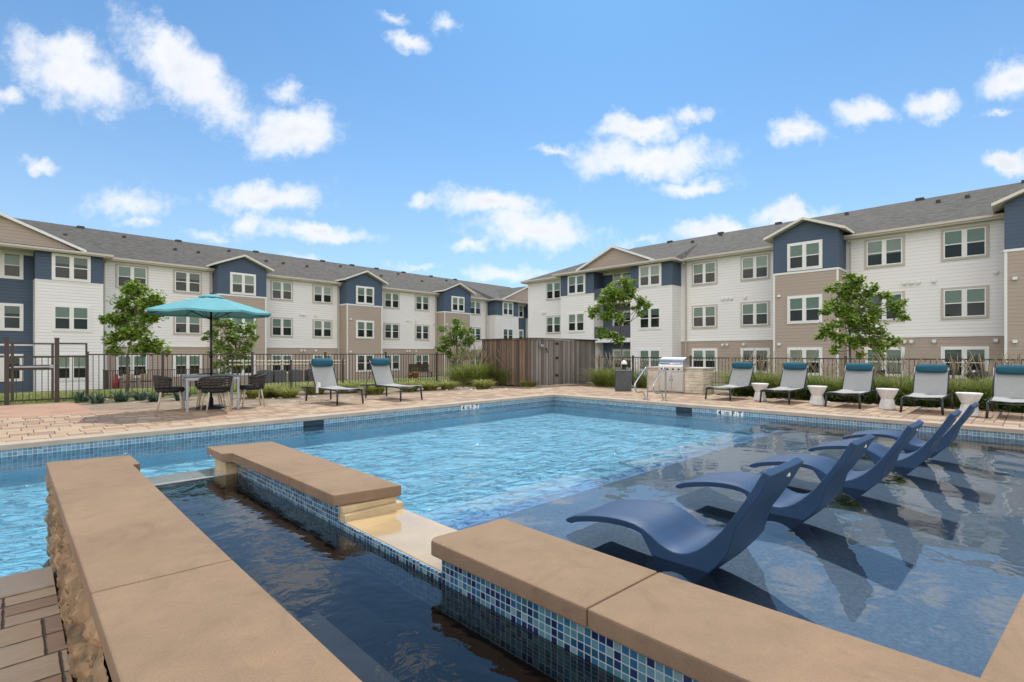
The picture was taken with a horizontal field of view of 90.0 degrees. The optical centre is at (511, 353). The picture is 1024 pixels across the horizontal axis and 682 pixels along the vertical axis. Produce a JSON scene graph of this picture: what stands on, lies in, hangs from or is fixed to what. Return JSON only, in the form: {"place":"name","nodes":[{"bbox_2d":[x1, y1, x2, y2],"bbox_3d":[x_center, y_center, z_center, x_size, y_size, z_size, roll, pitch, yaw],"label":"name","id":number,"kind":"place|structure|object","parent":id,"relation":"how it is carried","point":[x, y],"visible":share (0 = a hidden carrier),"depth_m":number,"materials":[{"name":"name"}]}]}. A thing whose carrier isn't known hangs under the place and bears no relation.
{"place":"outdoors","nodes":[
{"label":"outdoors","id":0,"kind":"place"},
{"bbox_2d":[0,402,147,418],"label":"clay path","id":1,"kind":"structure","parent":0,"point":[30,410],"depth_m":11.15,"materials":[{"name":"concrete"}]},
{"bbox_2d":[0,375,727,405],"bbox_3d":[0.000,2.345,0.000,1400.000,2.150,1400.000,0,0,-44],"label":"ground","id":2,"kind":"structure","parent":0,"point":[167,396],"depth_m":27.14,"materials":[{"name":"plant"}]},
{"bbox_2d":[97,278,172,394],"bbox_3d":[-12.122,-0.451,16.564,2.361,3.748,1.490,0,0,24],"label":"young tree","id":3,"kind":"object","parent":2,"relation":"on","point":[131,314],"visible":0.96,"depth_m":16.36,"materials":[{"name":"green plant"}]},
{"bbox_2d":[103,368,212,389],"bbox_3d":[-22.109,1.563,32.715,1.610,1.160,6.230,0,0,43],"label":"patio screen","id":4,"kind":"object","parent":2,"relation":"on","point":[106,379],"visible":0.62,"depth_m":32.13,"materials":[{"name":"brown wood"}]},
{"bbox_2d":[200,318,259,374],"bbox_3d":[-10.506,0.005,19.102,1.759,2.842,1.568,0,0,-44],"label":"young tree","id":5,"kind":"object","parent":2,"relation":"on","point":[221,347],"visible":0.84,"depth_m":18.92,"materials":[{"name":"green plant"}]},
{"bbox_2d":[0,212,527,392],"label":"apartment building","id":6,"kind":"structure","parent":2,"relation":"on","point":[61,282],"depth_m":38.81,"materials":[{"name":"beige"}]},
{"bbox_2d":[0,250,22,279],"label":"window","id":7,"kind":"structure","parent":6,"relation":"in","point":[11,263],"depth_m":30.63,"materials":[{"name":"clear glass"}]},
{"bbox_2d":[0,303,22,330],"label":"window","id":8,"kind":"structure","parent":6,"relation":"in","point":[11,314],"depth_m":30.63,"materials":[{"name":"clear glass"}]},
{"bbox_2d":[0,354,22,381],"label":"window","id":9,"kind":"structure","parent":6,"relation":"in","point":[19,360],"depth_m":30.61,"materials":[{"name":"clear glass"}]},
{"bbox_2d":[52,253,90,282],"bbox_3d":[-27.229,-5.290,31.658,0.069,1.640,1.840,0,0,43],"label":"window","id":10,"kind":"structure","parent":6,"relation":"in","point":[65,267],"depth_m":31.64,"materials":[{"name":"clear glass"}]},
{"bbox_2d":[52,304,90,331],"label":"window","id":11,"kind":"structure","parent":6,"relation":"in","point":[73,318],"depth_m":31.64,"materials":[{"name":"clear glass"}]},
{"bbox_2d":[54,354,90,380],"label":"window","id":12,"kind":"structure","parent":6,"relation":"in","point":[78,362],"depth_m":31.70,"materials":[{"name":"clear glass"}]},
{"bbox_2d":[115,263,147,287],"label":"window","id":13,"kind":"structure","parent":6,"relation":"in","point":[123,272],"depth_m":34.87,"materials":[{"name":"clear glass"}]},
{"bbox_2d":[116,355,146,377],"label":"window","id":14,"kind":"structure","parent":6,"relation":"in","point":[132,360],"depth_m":34.97,"materials":[{"name":"clear glass"}]},
{"bbox_2d":[173,269,201,293],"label":"window","id":15,"kind":"structure","parent":6,"relation":"in","point":[190,282],"depth_m":37.38,"materials":[{"name":"clear glass"}]},
{"bbox_2d":[173,316,201,334],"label":"window","id":16,"kind":"structure","parent":6,"relation":"in","point":[181,325],"depth_m":37.38,"materials":[{"name":"clear glass"}]},
{"bbox_2d":[173,355,201,376],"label":"window","id":17,"kind":"structure","parent":6,"relation":"in","point":[185,358],"depth_m":37.38,"materials":[{"name":"clear glass"}]},
{"bbox_2d":[230,272,255,295],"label":"window","id":18,"kind":"structure","parent":6,"relation":"in","point":[240,283],"depth_m":38.94,"materials":[{"name":"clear glass"}]},
{"bbox_2d":[270,280,292,300],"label":"window","id":19,"kind":"structure","parent":6,"relation":"in","point":[279,290],"depth_m":42.37,"materials":[{"name":"clear glass"}]},
{"bbox_2d":[270,317,292,336],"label":"window","id":20,"kind":"structure","parent":6,"relation":"in","point":[279,326],"depth_m":42.37,"materials":[{"name":"clear glass"}]},
{"bbox_2d":[312,284,332,303],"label":"window","id":21,"kind":"structure","parent":6,"relation":"in","point":[322,294],"depth_m":44.98,"materials":[{"name":"clear glass"}]},
{"bbox_2d":[312,319,332,337],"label":"window","id":22,"kind":"structure","parent":6,"relation":"in","point":[321,328],"depth_m":44.95,"materials":[{"name":"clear glass"}]},
{"bbox_2d":[356,285,373,304],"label":"window","id":23,"kind":"structure","parent":6,"relation":"in","point":[364,295],"depth_m":46.64,"materials":[{"name":"clear glass"}]},
{"bbox_2d":[356,320,373,338],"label":"window","id":24,"kind":"structure","parent":6,"relation":"in","point":[364,329],"depth_m":46.60,"materials":[{"name":"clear glass"}]},
{"bbox_2d":[384,291,399,308],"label":"window","id":25,"kind":"structure","parent":6,"relation":"in","point":[391,299],"depth_m":50.23,"materials":[{"name":"clear glass"}]},
{"bbox_2d":[384,323,399,339],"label":"window","id":26,"kind":"structure","parent":6,"relation":"in","point":[391,330],"depth_m":50.31,"materials":[{"name":"clear glass"}]},
{"bbox_2d":[415,295,428,311],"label":"window","id":27,"kind":"structure","parent":6,"relation":"in","point":[421,301],"depth_m":52.92,"materials":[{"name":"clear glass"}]},
{"bbox_2d":[415,324,428,340],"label":"window","id":28,"kind":"structure","parent":6,"relation":"in","point":[421,331],"depth_m":52.92,"materials":[{"name":"clear glass"}]},
{"bbox_2d":[87,352,480,398],"bbox_3d":[-5.554,0.650,19.451,16.412,1.400,0.072,0,0,-44],"label":"metal fence","id":29,"kind":"object","parent":2,"relation":"on","point":[162,354],"visible":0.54,"depth_m":16.63,"materials":[{"name":"brown metal"}]},
{"bbox_2d":[229,359,344,387],"bbox_3d":[-7.879,0.860,18.276,4.050,1.280,0.090,0,0,-44],"label":"double rail","id":30,"kind":"object","parent":2,"relation":"on","point":[290,363],"visible":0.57,"depth_m":18.21,"materials":[{"name":"brown metal"}]},
{"bbox_2d":[434,316,479,368],"bbox_3d":[-2.365,-0.039,22.136,1.895,3.129,1.304,0,0,25],"label":"young tree","id":31,"kind":"object","parent":2,"relation":"on","point":[456,331],"visible":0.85,"depth_m":21.98,"materials":[{"name":"green plant"}]},
{"bbox_2d":[584,275,653,361],"bbox_3d":[4.345,-0.839,21.062,2.878,4.623,1.452,0,0,17],"label":"young tree","id":32,"kind":"object","parent":2,"relation":"on","point":[620,295],"visible":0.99,"depth_m":20.96,"materials":[{"name":"green plant"}]},
{"bbox_2d":[520,180,1023,384],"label":"apartment building","id":33,"kind":"structure","parent":2,"relation":"on","point":[950,267],"depth_m":29.99,"materials":[{"name":"beige"}]},
{"bbox_2d":[546,281,560,300],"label":"window","id":34,"kind":"structure","parent":33,"relation":"in","point":[553,289],"depth_m":45.66,"materials":[{"name":"clear glass"}]},
{"bbox_2d":[546,315,560,333],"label":"window","id":35,"kind":"structure","parent":33,"relation":"in","point":[553,323],"depth_m":45.66,"materials":[{"name":"clear glass"}]},
{"bbox_2d":[567,273,584,294],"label":"window","id":36,"kind":"structure","parent":33,"relation":"in","point":[576,283],"depth_m":42.15,"materials":[{"name":"clear glass"}]},
{"bbox_2d":[567,312,584,332],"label":"window","id":37,"kind":"structure","parent":33,"relation":"in","point":[576,320],"depth_m":42.15,"materials":[{"name":"clear glass"}]},
{"bbox_2d":[639,263,661,287],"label":"window","id":38,"kind":"structure","parent":33,"relation":"in","point":[650,275],"depth_m":37.25,"materials":[{"name":"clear glass"}]},
{"bbox_2d":[639,306,661,329],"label":"window","id":39,"kind":"structure","parent":33,"relation":"in","point":[652,318],"depth_m":37.25,"materials":[{"name":"clear glass"}]},
{"bbox_2d":[639,348,661,370],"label":"window","id":40,"kind":"structure","parent":33,"relation":"in","point":[657,352],"depth_m":37.25,"materials":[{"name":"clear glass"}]},
{"bbox_2d":[692,260,717,285],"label":"window","id":41,"kind":"structure","parent":33,"relation":"in","point":[706,272],"depth_m":35.66,"materials":[{"name":"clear glass"}]},
{"bbox_2d":[692,304,717,328],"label":"window","id":42,"kind":"structure","parent":33,"relation":"in","point":[703,316],"depth_m":35.67,"materials":[{"name":"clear glass"}]},
{"bbox_2d":[692,348,717,371],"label":"window","id":43,"kind":"structure","parent":33,"relation":"in","point":[696,352],"depth_m":35.66,"materials":[{"name":"clear glass"}]},
{"bbox_2d":[740,253,769,280],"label":"window","id":44,"kind":"structure","parent":33,"relation":"in","point":[752,267],"depth_m":33.24,"materials":[{"name":"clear glass"}]},
{"bbox_2d":[740,300,769,326],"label":"window","id":45,"kind":"structure","parent":33,"relation":"in","point":[755,313],"depth_m":33.26,"materials":[{"name":"clear glass"}]},
{"bbox_2d":[740,348,769,373],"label":"window","id":46,"kind":"structure","parent":33,"relation":"in","point":[759,351],"depth_m":33.21,"materials":[{"name":"clear glass"}]},
{"bbox_2d":[787,239,821,271],"bbox_3d":[17.003,-5.680,29.775,0.069,1.640,1.840,0,0,-44],"label":"window","id":47,"kind":"structure","parent":33,"relation":"in","point":[807,255],"depth_m":29.75,"materials":[{"name":"clear glass"}]},
{"bbox_2d":[787,294,821,323],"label":"window","id":48,"kind":"structure","parent":33,"relation":"in","point":[801,309],"depth_m":29.75,"materials":[{"name":"white glass"}]},
{"bbox_2d":[787,347,821,375],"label":"window","id":49,"kind":"structure","parent":33,"relation":"in","point":[791,351],"depth_m":29.60,"materials":[{"name":"white glass"}]},
{"bbox_2d":[864,235,904,268],"bbox_3d":[20.617,-5.600,28.363,0.069,1.640,1.840,0,0,-44],"label":"window","id":50,"kind":"structure","parent":33,"relation":"in","point":[887,251],"depth_m":28.33,"materials":[{"name":"clear glass"}]},
{"bbox_2d":[864,291,904,321],"bbox_3d":[20.617,-2.570,28.363,0.069,1.640,1.840,0,0,-44],"label":"window","id":51,"kind":"structure","parent":33,"relation":"in","point":[899,295],"depth_m":28.26,"materials":[{"name":"white glass"}]},
{"bbox_2d":[864,347,904,376],"bbox_3d":[20.617,0.460,28.363,0.069,1.640,1.840,0,0,-44],"label":"window","id":52,"kind":"structure","parent":33,"relation":"in","point":[898,352],"depth_m":28.14,"materials":[{"name":"white glass"}]},
{"bbox_2d":[941,224,988,261],"bbox_3d":[22.950,-5.600,25.973,0.069,1.640,1.840,0,0,-44],"label":"window","id":53,"kind":"structure","parent":33,"relation":"in","point":[969,242],"depth_m":25.92,"materials":[{"name":"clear glass"}]},
{"bbox_2d":[941,285,988,319],"bbox_3d":[22.950,-2.570,25.973,0.069,1.640,1.840,0,0,-44],"label":"window","id":54,"kind":"structure","parent":33,"relation":"in","point":[969,302],"depth_m":25.92,"materials":[{"name":"clear glass"}]},
{"bbox_2d":[941,346,988,378],"bbox_3d":[22.950,0.460,25.973,0.069,1.640,1.840,0,0,-44],"label":"window","id":55,"kind":"structure","parent":33,"relation":"in","point":[963,351],"depth_m":25.93,"materials":[{"name":"white glass"}]},
{"bbox_2d":[598,355,1023,386],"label":"metal fence","id":56,"kind":"object","parent":2,"relation":"on","point":[845,358],"visible":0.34,"depth_m":15.86,"materials":[{"name":"brown metal"}]},
{"bbox_2d":[813,273,911,361],"bbox_3d":[12.162,-0.742,18.006,3.211,4.231,1.847,0,0,-14],"label":"young tree","id":57,"kind":"object","parent":2,"relation":"on","point":[851,314],"visible":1,"depth_m":17.91,"materials":[{"name":"green plant"}]},
{"bbox_2d":[0,400,777,574],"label":"pool water","id":58,"kind":"structure","parent":0,"point":[501,452],"depth_m":7.60,"materials":[{"name":"liquid"}]},
{"bbox_2d":[435,347,487,385],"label":"ornamental grass","id":59,"kind":"object","parent":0,"point":[456,376],"depth_m":19.71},
{"bbox_2d":[447,342,504,385],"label":"ornamental grass","id":60,"kind":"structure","parent":0,"point":[482,373],"depth_m":19.62,"materials":[{"name":"plant"}]},
{"bbox_2d":[0,407,1021,576],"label":"pool floor","id":61,"kind":"structure","parent":0,"point":[462,507],"depth_m":8.32,"materials":[{"name":"paint"}]},
{"bbox_2d":[146,468,225,522],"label":"water","id":62,"kind":"structure","parent":61,"relation":"on","point":[196,496],"depth_m":3.78,"materials":[{"name":"liquid"}]},
{"bbox_2d":[42,455,361,681],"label":"spa wall","id":63,"kind":"structure","parent":61,"relation":"on","point":[153,583],"depth_m":1.64,"materials":[{"name":"stone"}]},
{"bbox_2d":[194,489,556,681],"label":"spa floor","id":64,"kind":"structure","parent":63,"relation":"attached to","point":[361,622],"depth_m":2.38,"materials":[{"name":"paint"}]},
{"bbox_2d":[207,441,402,548],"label":"spa wall","id":65,"kind":"structure","parent":61,"relation":"on","point":[318,497],"depth_m":3.18,"materials":[{"name":"stone"}]},
{"bbox_2d":[337,508,457,610],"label":"spillway sill","id":66,"kind":"structure","parent":61,"relation":"on","point":[394,546],"depth_m":2.44,"materials":[{"name":"stone"}]},
{"bbox_2d":[0,397,1023,472],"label":"pool waterline tile","id":67,"kind":"object","parent":61,"relation":"on","point":[192,437],"visible":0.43,"depth_m":9.42,"materials":[{"name":"tile"}]},
{"bbox_2d":[431,519,1023,681],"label":"spa wall","id":68,"kind":"structure","parent":61,"relation":"on","point":[557,609],"depth_m":1.52,"materials":[{"name":"stone"}]},
{"bbox_2d":[0,386,1023,681],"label":"pool deck","id":69,"kind":"structure","parent":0,"point":[32,642],"depth_m":9.61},
{"bbox_2d":[0,337,86,404],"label":"metal gate","id":70,"kind":"structure","parent":69,"relation":"on","point":[29,367],"depth_m":13.03,"materials":[{"name":"brown metal"}]},
{"bbox_2d":[152,375,184,412],"bbox_3d":[-7.279,0.837,10.858,0.586,0.765,0.635,0,0,-34],"label":"dining chair","id":71,"kind":"object","parent":69,"relation":"on","point":[162,384],"visible":1,"depth_m":10.63,"materials":[{"name":"wicker"}]},
{"bbox_2d":[146,293,270,409],"bbox_3d":[-6.706,-0.071,11.411,2.318,2.575,2.318,0,0,-34],"label":"patio umbrella","id":72,"kind":"object","parent":69,"relation":"on","point":[210,306],"visible":0.95,"depth_m":11.22,"materials":[{"name":"fabric"}]},
{"bbox_2d":[181,374,240,411],"bbox_3d":[-6.623,0.846,11.254,1.040,0.740,1.040,0,0,-36],"label":"dining table","id":73,"kind":"object","parent":69,"relation":"on","point":[187,378],"visible":0.85,"depth_m":11.12,"materials":[{"name":"grey metal"}]},
{"bbox_2d":[199,375,232,412],"bbox_3d":[-6.229,0.837,10.792,0.635,0.765,0.586,0,0,-44],"label":"dining chair","id":74,"kind":"object","parent":69,"relation":"on","point":[225,388],"visible":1,"depth_m":10.60,"materials":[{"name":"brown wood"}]},
{"bbox_2d":[240,373,266,407],"bbox_3d":[-5.939,0.837,11.735,0.586,0.765,0.635,0,0,-36],"label":"dining chair","id":75,"kind":"object","parent":69,"relation":"on","point":[257,382],"visible":0.98,"depth_m":11.63,"materials":[{"name":"wicker"}]},
{"bbox_2d":[301,358,363,405],"bbox_3d":[-4.548,0.670,12.873,1.962,1.097,0.712,0,0,44],"label":"chaise longue","id":76,"kind":"object","parent":69,"relation":"on","point":[323,372],"visible":0.98,"depth_m":13.07,"materials":[{"name":"fabric"}]},
{"bbox_2d":[360,358,422,400],"bbox_3d":[-3.309,0.670,13.913,1.962,1.097,0.712,0,0,43],"label":"chaise longue","id":77,"kind":"object","parent":69,"relation":"on","point":[381,371],"visible":1,"depth_m":14.08,"materials":[{"name":"fabric"}]},
{"bbox_2d":[0,393,1023,597],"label":"pool coping","id":78,"kind":"object","parent":69,"relation":"on","point":[23,582],"visible":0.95,"depth_m":8.92,"materials":[{"name":"stone"}]},
{"bbox_2d":[614,370,631,390],"bbox_3d":[3.672,0.880,16.927,0.540,0.672,0.540,0,0,8],"label":"litter bin","id":79,"kind":"object","parent":69,"relation":"on","point":[623,380],"visible":1,"depth_m":16.68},
{"bbox_2d":[647,366,715,393],"bbox_3d":[5.409,0.828,16.442,0.910,0.785,1.940,0,0,-44],"label":"grill counter","id":80,"kind":"object","parent":69,"relation":"on","point":[699,380],"visible":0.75,"depth_m":15.80,"materials":[{"name":"beige stone"}]},
{"bbox_2d":[658,357,689,391],"bbox_3d":[5.126,0.659,16.236,0.544,1.082,0.840,0,0,-44],"label":"gas grill","id":81,"kind":"object","parent":80,"relation":"in","point":[675,367],"visible":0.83,"depth_m":16.07,"materials":[{"name":"silver metal"}]},
{"bbox_2d":[705,362,755,400],"bbox_3d":[6.104,0.724,14.032,1.962,0.988,0.712,0,0,-41],"label":"chaise longue","id":82,"kind":"object","parent":69,"relation":"on","point":[741,374],"visible":0.92,"depth_m":14.20,"materials":[{"name":"fabric"}]},
{"bbox_2d":[759,362,810,403],"bbox_3d":[7.088,0.724,13.125,1.962,0.988,0.712,0,0,-43],"label":"chaise longue","id":83,"kind":"object","parent":69,"relation":"on","point":[794,377],"visible":0.94,"depth_m":13.32,"materials":[{"name":"fabric"}]},
{"bbox_2d":[807,385,826,404],"bbox_3d":[7.285,0.995,12.223,0.410,0.442,0.410,0,0,29],"label":"side table","id":84,"kind":"object","parent":69,"relation":"on","point":[817,393],"visible":0.98,"depth_m":12.11,"materials":[{"name":"concrete"}]},
{"bbox_2d":[824,363,878,408],"bbox_3d":[8.116,0.724,12.158,1.962,0.988,0.712,0,0,-43],"label":"chaise longue","id":85,"kind":"object","parent":69,"relation":"on","point":[858,379],"visible":0.97,"depth_m":12.34,"materials":[{"name":"fabric"}]},
{"bbox_2d":[876,388,898,408],"bbox_3d":[8.270,0.995,11.284,0.410,0.442,0.410,0,0,11],"label":"side table","id":86,"kind":"object","parent":69,"relation":"on","point":[887,395],"visible":1,"depth_m":11.17,"materials":[{"name":"concrete"}]},
{"bbox_2d":[900,364,953,414],"bbox_3d":[8.967,0.724,11.028,1.962,0.988,0.712,0,0,-44],"label":"chaise longue","id":87,"kind":"object","parent":69,"relation":"on","point":[930,380],"visible":1,"depth_m":11.23,"materials":[{"name":"fabric"}]},
{"bbox_2d":[955,392,982,415],"bbox_3d":[9.012,0.995,10.094,0.410,0.442,0.410,0,0,-6],"label":"side table","id":88,"kind":"object","parent":69,"relation":"on","point":[966,399],"visible":0.89,"depth_m":9.99,"materials":[{"name":"white stone"}]},
{"bbox_2d":[985,365,1023,418],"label":"chaise longue","id":89,"kind":"object","parent":69,"relation":"on","point":[1008,383],"visible":1,"depth_m":10.30,"materials":[{"name":"metal"}]},
{"bbox_2d":[0,0,1023,287],"label":"sky","id":90,"kind":"structure","parent":0,"point":[506,143],"materials":[{"name":"blue"}]},
{"bbox_2d":[77,383,1019,412],"bbox_3d":[3.847,1.250,9.553,16.550,0.001,26.300,0,0,-44],"label":"planting bed","id":91,"kind":"object","parent":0,"point":[141,404],"visible":0.43,"depth_m":13.91,"materials":[{"name":"soil"}]},
{"bbox_2d":[480,338,597,385],"bbox_3d":[1.177,0.315,21.080,4.070,1.790,2.910,0,0,-44],"label":"wooden enclosure","id":92,"kind":"object","parent":91,"relation":"on","point":[543,361],"visible":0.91,"depth_m":19.75,"materials":[{"name":"brown wood"}]},
{"bbox_2d":[584,351,640,386],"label":"ornamental grass","id":93,"kind":"object","parent":91,"relation":"on","point":[609,380],"depth_m":18.72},
{"bbox_2d":[576,353,612,385],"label":"ornamental grass","id":94,"kind":"object","parent":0,"point":[597,383],"depth_m":19.41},
{"bbox_2d":[631,357,656,387],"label":"ornamental grass","id":95,"kind":"object","parent":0,"point":[642,381],"depth_m":18.69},
{"bbox_2d":[707,348,767,394],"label":"ornamental grass","id":96,"kind":"object","parent":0,"point":[727,375],"depth_m":15.84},
{"bbox_2d":[458,430,1023,677],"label":"ledge floor","id":97,"kind":"structure","parent":0,"point":[924,560],"depth_m":4.24,"materials":[{"name":"paint"}]},
{"bbox_2d":[441,430,783,529],"bbox_3d":[1.995,2.143,7.312,9.970,1.133,0.440,0,0,-44],"label":"ledge edge","id":98,"kind":"object","parent":97,"relation":"attached to","point":[476,518],"visible":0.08,"depth_m":6.16,"materials":[{"name":"tile"}]},
{"bbox_2d":[566,457,803,583],"bbox_3d":[1.176,1.128,3.720,0.620,0.881,1.533,0,0,-44],"label":"ledge lounger","id":99,"kind":"object","parent":97,"relation":"on","point":[683,544],"visible":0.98,"depth_m":3.43,"materials":[{"name":"blue plastic"}]},
{"bbox_2d":[675,434,874,535],"bbox_3d":[2.364,1.128,4.731,0.620,0.881,1.533,0,0,-43],"label":"ledge lounger","id":100,"kind":"object","parent":97,"relation":"on","point":[790,510],"visible":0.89,"depth_m":4.36,"materials":[{"name":"blue plastic"}]},
{"bbox_2d":[749,420,923,503],"bbox_3d":[3.521,1.128,5.651,0.620,0.881,1.533,0,0,-43],"label":"ledge lounger","id":101,"kind":"object","parent":97,"relation":"on","point":[857,484],"visible":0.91,"depth_m":5.27,"materials":[{"name":"blue plastic"}]},
{"bbox_2d":[808,410,961,480],"bbox_3d":[4.775,1.128,6.633,0.620,0.881,1.533,0,0,-43],"label":"ledge lounger","id":102,"kind":"object","parent":97,"relation":"on","point":[906,464],"visible":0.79,"depth_m":6.24,"materials":[{"name":"blue plastic"}]},
{"bbox_2d":[843,402,978,462],"bbox_3d":[5.880,1.128,7.610,0.620,0.881,1.533,0,0,-42],"label":"ledge lounger","id":103,"kind":"object","parent":97,"relation":"on","point":[948,437],"visible":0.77,"depth_m":7.30,"materials":[{"name":"blue plastic"}]},
{"bbox_2d":[721,349,779,395],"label":"ornamental grass","id":104,"kind":"object","parent":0,"point":[758,379],"depth_m":14.99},
{"bbox_2d":[756,356,801,397],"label":"ornamental grass","id":105,"kind":"object","parent":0,"point":[776,383],"depth_m":14.54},
{"bbox_2d":[770,349,839,398],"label":"ornamental grass","id":106,"kind":"object","parent":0,"point":[792,395],"depth_m":14.27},
{"bbox_2d":[806,358,842,391],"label":"ornamental grass","id":107,"kind":"object","parent":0,"point":[825,381],"depth_m":14.07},
{"bbox_2d":[810,359,874,400],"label":"ornamental grass","id":108,"kind":"object","parent":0,"point":[835,384],"depth_m":13.54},
{"bbox_2d":[835,354,907,402],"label":"ornamental grass","id":109,"kind":"object","parent":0,"point":[876,382],"depth_m":12.98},
{"bbox_2d":[742,419,1023,454],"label":"pool water","id":110,"kind":"structure","parent":0,"point":[822,427],"depth_m":9.06,"materials":[{"name":"liquid"}]},
{"bbox_2d":[873,351,925,403],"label":"ornamental grass","id":111,"kind":"object","parent":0,"point":[892,379],"depth_m":12.83,"materials":[{"name":"plant"}]},
{"bbox_2d":[902,352,992,406],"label":"ornamental grass","id":112,"kind":"object","parent":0,"point":[956,402],"depth_m":12.01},
{"bbox_2d":[951,350,1021,408],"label":"ornamental grass","id":113,"kind":"object","parent":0,"point":[987,385],"depth_m":11.69,"materials":[{"name":"plant"}]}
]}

